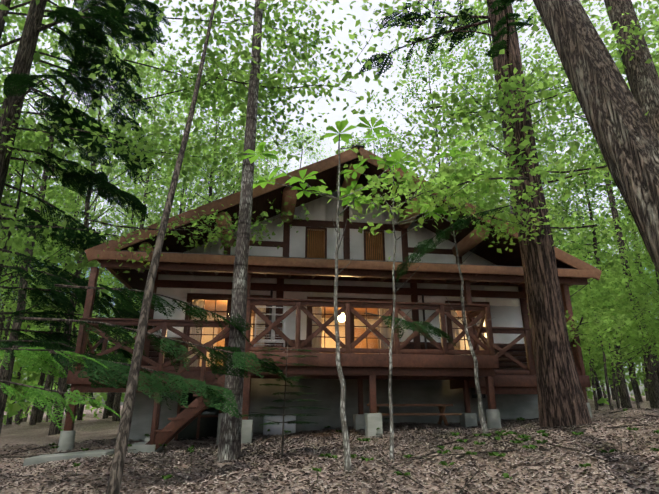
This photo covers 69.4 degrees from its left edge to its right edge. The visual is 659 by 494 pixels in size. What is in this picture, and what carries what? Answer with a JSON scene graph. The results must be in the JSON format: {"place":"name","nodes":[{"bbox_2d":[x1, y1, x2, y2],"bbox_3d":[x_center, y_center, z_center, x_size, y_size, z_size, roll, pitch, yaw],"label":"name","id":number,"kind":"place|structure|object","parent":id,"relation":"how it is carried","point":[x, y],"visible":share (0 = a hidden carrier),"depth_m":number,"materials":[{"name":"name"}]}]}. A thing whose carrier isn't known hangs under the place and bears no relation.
{"place":"outdoors","nodes":[
{"label":"outdoors","id":0,"kind":"place"},
{"bbox_2d":[139,160,518,284],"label":"roof beams","id":1,"kind":"structure","parent":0,"point":[466,244],"depth_m":11.81,"materials":[{"name":"brown wood"}]},
{"bbox_2d":[0,395,658,493],"bbox_3d":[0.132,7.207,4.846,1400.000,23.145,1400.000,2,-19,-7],"label":"terrain","id":2,"kind":"structure","parent":0,"point":[88,427],"depth_m":6.09,"materials":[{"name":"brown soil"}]},
{"bbox_2d":[23,449,113,466],"bbox_3d":[-4.184,3.476,7.703,1.263,0.348,0.398,3,-19,-10],"label":"concrete slab","id":3,"kind":"object","parent":2,"relation":"on","point":[46,458],"visible":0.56,"depth_m":7.57,"materials":[{"name":"grey concrete"}]},
{"bbox_2d":[217,0,263,462],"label":"tree trunk","id":4,"kind":"object","parent":2,"relation":"on","point":[229,447],"visible":0.73,"depth_m":7.49,"materials":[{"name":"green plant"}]},
{"bbox_2d":[0,0,539,425],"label":"conifer branches","id":5,"kind":"object","parent":2,"relation":"on","point":[94,32],"visible":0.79,"depth_m":11.54,"materials":[{"name":"green plant"}]},
{"bbox_2d":[254,306,295,434],"bbox_3d":[-1.160,2.686,10.197,0.764,2.565,2.036,-1,-19,3],"label":"drying rack and boxes","id":6,"kind":"object","parent":2,"relation":"on","point":[275,429],"visible":0.69,"depth_m":10.34,"materials":[{"name":"white paint"}]},
{"bbox_2d":[57,403,592,453],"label":"concrete footings","id":7,"kind":"object","parent":2,"relation":"on","point":[370,423],"visible":0.19,"depth_m":8.92,"materials":[{"name":"grey concrete"}]},
{"bbox_2d":[64,267,590,450],"bbox_3d":[0.309,2.461,10.382,10.930,3.646,2.610,2,-19,-7],"label":"wooden deck","id":8,"kind":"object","parent":7,"relation":"on","point":[456,368],"visible":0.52,"depth_m":9.45,"materials":[{"name":"brown wood"}]},
{"bbox_2d":[155,372,225,431],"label":"stair treads","id":9,"kind":"object","parent":8,"relation":"on","point":[174,418],"visible":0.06,"depth_m":8.53,"materials":[{"name":"brown wood"}]},
{"bbox_2d":[0,0,658,493],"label":"background trees","id":10,"kind":"object","parent":2,"relation":"on","point":[34,26],"visible":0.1,"depth_m":12.78,"materials":[{"name":"brown plant"}]},
{"bbox_2d":[0,346,120,430],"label":"bright conifer needles","id":11,"kind":"object","parent":10,"relation":"attached to","point":[33,393],"visible":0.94,"depth_m":4.11,"materials":[{"name":"green plant"}]},
{"bbox_2d":[0,0,658,390],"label":"forest canopy leaves","id":12,"kind":"object","parent":10,"relation":"attached to","point":[492,192],"visible":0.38,"depth_m":11.03,"materials":[{"name":"green plant"}]},
{"bbox_2d":[0,164,658,424],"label":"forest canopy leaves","id":13,"kind":"object","parent":10,"relation":"attached to","point":[15,408],"visible":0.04,"depth_m":38.98,"materials":[{"name":"green plant"}]},
{"bbox_2d":[0,408,658,493],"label":"twigs","id":14,"kind":"object","parent":2,"relation":"on","point":[426,455],"visible":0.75,"depth_m":7.08,"materials":[{"name":"brown wood"}]},
{"bbox_2d":[128,378,538,440],"bbox_3d":[-0.056,5.515,14.766,9.860,2.380,7.660,2,-19,-7],"label":"concrete foundation","id":15,"kind":"object","parent":2,"relation":"on","point":[327,392],"visible":0.29,"depth_m":11.39,"materials":[{"name":"grey concrete"}]},
{"bbox_2d":[95,130,587,473],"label":"saplings","id":16,"kind":"object","parent":2,"relation":"on","point":[347,455],"visible":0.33,"depth_m":6.82,"materials":[{"name":"grey plant"}]},
{"bbox_2d":[240,117,508,220],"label":"leaves","id":17,"kind":"object","parent":16,"relation":"attached to","point":[341,126],"visible":0.69,"depth_m":7.48,"materials":[{"name":"green plant"}]},
{"bbox_2d":[112,158,572,374],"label":"roof soffit","id":18,"kind":"structure","parent":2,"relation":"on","point":[329,178],"depth_m":12.06,"materials":[{"name":"brown wood"}]},
{"bbox_2d":[49,408,658,490],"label":"seedling plants","id":19,"kind":"object","parent":2,"relation":"on","point":[499,433],"visible":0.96,"depth_m":6.15,"materials":[{"name":"green plant"}]},
{"bbox_2d":[367,404,461,426],"bbox_3d":[1.806,3.646,10.312,1.800,0.470,1.050,2,-19,-7],"label":"bench","id":20,"kind":"object","parent":2,"relation":"on","point":[442,414],"visible":0.58,"depth_m":10.30,"materials":[{"name":"brown wood"}]},
{"bbox_2d":[376,0,598,429],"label":"tree trunk","id":21,"kind":"object","parent":2,"relation":"on","point":[561,400],"visible":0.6,"depth_m":9.00,"materials":[{"name":"brown plant"}]},
{"bbox_2d":[533,0,658,273],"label":"huge tree trunks","id":22,"kind":"object","parent":2,"relation":"on","point":[623,127],"visible":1,"depth_m":3.96,"materials":[{"name":"brown plant"}]},
{"bbox_2d":[0,0,658,256],"bbox_3d":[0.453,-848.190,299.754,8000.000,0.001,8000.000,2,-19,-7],"label":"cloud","id":23,"kind":"structure","parent":0,"point":[341,86],"depth_m":1350.82,"materials":[{"name":"white"}]},
{"bbox_2d":[0,0,658,405],"label":"sky","id":24,"kind":"structure","parent":0,"point":[358,87],"materials":[{"name":"white"}]},
{"bbox_2d":[178,230,484,439],"bbox_3d":[0.235,2.052,11.972,7.330,5.250,0.165,2,-19,-7],"label":"dark house glass","id":25,"kind":"object","parent":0,"point":[208,426],"visible":0.19,"depth_m":10.81,"materials":[{"name":"black glass"}]},
{"bbox_2d":[204,300,465,366],"bbox_3d":[0.134,2.843,14.185,9.480,2.330,4.440,2,-19,-7],"label":"house interior wood","id":26,"kind":"object","parent":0,"point":[220,304],"depth_m":15.66,"materials":[{"name":"brown wood"}]},
{"bbox_2d":[187,300,484,366],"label":"house interior walls","id":27,"kind":"structure","parent":0,"point":[318,342],"depth_m":12.43,"materials":[{"name":"beige paint"}]},
{"bbox_2d":[188,299,484,366],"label":"window frames","id":28,"kind":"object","parent":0,"point":[317,327],"visible":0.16,"depth_m":11.92,"materials":[{"name":"wood"}]},
{"bbox_2d":[149,191,526,362],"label":"house plaster walls","id":29,"kind":"structure","parent":0,"point":[505,312],"depth_m":12.55,"materials":[{"name":"white paint"}]},
{"bbox_2d":[307,229,382,260],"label":"house gable louvres","id":30,"kind":"object","parent":29,"relation":"in","point":[316,247],"visible":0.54,"depth_m":12.64,"materials":[{"name":"brown wood"}]},
{"bbox_2d":[107,145,574,268],"bbox_3d":[0.022,0.530,15.842,11.392,2.947,10.170,2,-19,-7],"label":"metal house roof","id":31,"kind":"object","parent":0,"point":[359,146],"visible":0.1,"depth_m":10.59,"materials":[{"name":"brown metal"}]},
{"bbox_2d":[84,147,601,300],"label":"roof fascia","id":32,"kind":"structure","parent":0,"point":[582,269],"depth_m":10.59,"materials":[{"name":"brown wood"}]},
{"bbox_2d":[260,289,426,348],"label":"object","id":33,"kind":"object","parent":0,"point":[270,317],"visible":0.52,"depth_m":11.90,"materials":[{"name":"brown wood"}]},
{"bbox_2d":[100,199,587,440],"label":"house timber frames","id":34,"kind":"structure","parent":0,"point":[280,274],"depth_m":11.97,"materials":[{"name":"brown wood"}]},
{"bbox_3d":[0.351,1.701,13.665,0.010,0.400,0.012,2,-19,-7],"label":"pendant lamp cord","id":35,"kind":"object","parent":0,"visible":0},
{"bbox_2d":[338,313,344,321],"bbox_3d":[0.351,2.014,13.559,0.260,0.260,0.260,2,-19,-7],"label":"lamp","id":36,"kind":"object","parent":35,"relation":"hanging from","point":[341,318],"depth_m":13.46,"materials":[{"name":"white glass"}]}
]}

